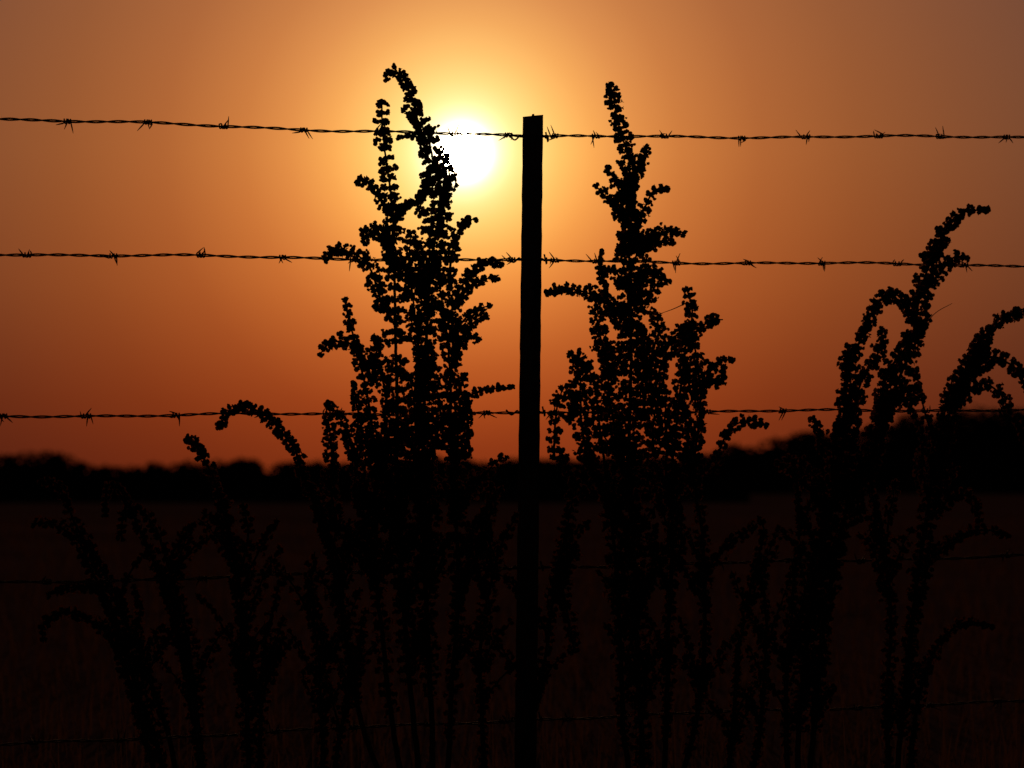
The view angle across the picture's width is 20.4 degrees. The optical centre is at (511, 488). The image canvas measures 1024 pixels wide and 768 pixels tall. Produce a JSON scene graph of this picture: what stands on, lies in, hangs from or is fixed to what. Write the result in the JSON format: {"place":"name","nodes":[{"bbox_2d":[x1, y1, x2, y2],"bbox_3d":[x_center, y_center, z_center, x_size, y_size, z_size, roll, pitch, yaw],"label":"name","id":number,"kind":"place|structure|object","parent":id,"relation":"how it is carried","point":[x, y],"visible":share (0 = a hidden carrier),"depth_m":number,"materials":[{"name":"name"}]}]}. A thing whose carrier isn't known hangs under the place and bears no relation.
{"place":"outdoors","nodes":[
{"label":"outdoors","id":0,"kind":"place"},
{"bbox_2d":[0,494,1023,767],"bbox_3d":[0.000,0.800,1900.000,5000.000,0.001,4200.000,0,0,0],"label":"field ground","id":1,"kind":"structure","parent":0,"point":[780,506],"depth_m":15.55,"materials":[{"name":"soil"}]},
{"bbox_2d":[30,476,182,767],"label":"curly dock plant","id":2,"kind":"object","parent":1,"relation":"on","point":[135,663],"visible":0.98,"depth_m":6.03,"materials":[{"name":"black plant"}]},
{"bbox_2d":[100,480,234,767],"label":"curly dock plant","id":3,"kind":"object","parent":1,"relation":"on","point":[190,682],"visible":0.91,"depth_m":6.11,"materials":[{"name":"black plant"}]},
{"bbox_2d":[183,433,294,767],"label":"curly dock plant","id":4,"kind":"object","parent":1,"relation":"on","point":[272,654],"visible":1,"depth_m":5.99,"materials":[{"name":"black plant"}]},
{"bbox_2d":[265,552,380,767],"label":"curly dock plant","id":5,"kind":"object","parent":1,"relation":"on","point":[320,685],"visible":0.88,"depth_m":6.10,"materials":[{"name":"black plant"}]},
{"bbox_2d":[214,63,514,767],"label":"curly dock plant","id":6,"kind":"object","parent":1,"relation":"on","point":[377,561],"visible":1,"depth_m":6.00,"materials":[{"name":"black plant"}]},
{"bbox_2d":[0,450,752,501],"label":"distant shrub row","id":7,"kind":"object","parent":1,"relation":"on","point":[241,479],"visible":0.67,"depth_m":165.81,"materials":[{"name":"black plant"}]},
{"bbox_2d":[451,511,590,767],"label":"curly dock plant","id":8,"kind":"object","parent":1,"relation":"on","point":[478,660],"visible":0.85,"depth_m":6.18,"materials":[{"name":"black plant"}]},
{"bbox_2d":[502,114,548,767],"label":"metal fence post","id":9,"kind":"object","parent":1,"relation":"on","point":[531,259],"visible":0.94,"depth_m":6.31,"materials":[{"name":"metal"}]},
{"bbox_2d":[0,116,1023,746],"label":"barbed wire fence","id":10,"kind":"object","parent":9,"relation":"attached to","point":[484,412],"visible":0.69,"depth_m":6.27,"materials":[{"name":"black metal"}]},
{"bbox_2d":[544,81,769,767],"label":"curly dock plant","id":11,"kind":"object","parent":1,"relation":"on","point":[630,606],"visible":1,"depth_m":6.04,"materials":[{"name":"black plant"}]},
{"bbox_2d":[695,515,793,767],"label":"curly dock plant","id":12,"kind":"object","parent":1,"relation":"on","point":[758,565],"visible":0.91,"depth_m":6.19,"materials":[{"name":"black plant"}]},
{"bbox_2d":[469,403,1023,493],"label":"distant tree line","id":13,"kind":"object","parent":1,"relation":"on","point":[986,454],"visible":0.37,"depth_m":424.01,"materials":[{"name":"black plant"}]},
{"bbox_2d":[745,203,990,767],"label":"curly dock plant","id":14,"kind":"object","parent":1,"relation":"on","point":[822,555],"visible":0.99,"depth_m":5.91,"materials":[{"name":"black plant"}]},
{"bbox_2d":[855,306,1023,767],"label":"curly dock plant","id":15,"kind":"object","parent":1,"relation":"on","point":[956,396],"visible":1,"depth_m":5.97,"materials":[{"name":"black plant"}]},
{"bbox_2d":[0,0,1023,474],"label":"sky","id":16,"kind":"structure","parent":0,"point":[152,335],"materials":[{"name":"orange"}]}
]}

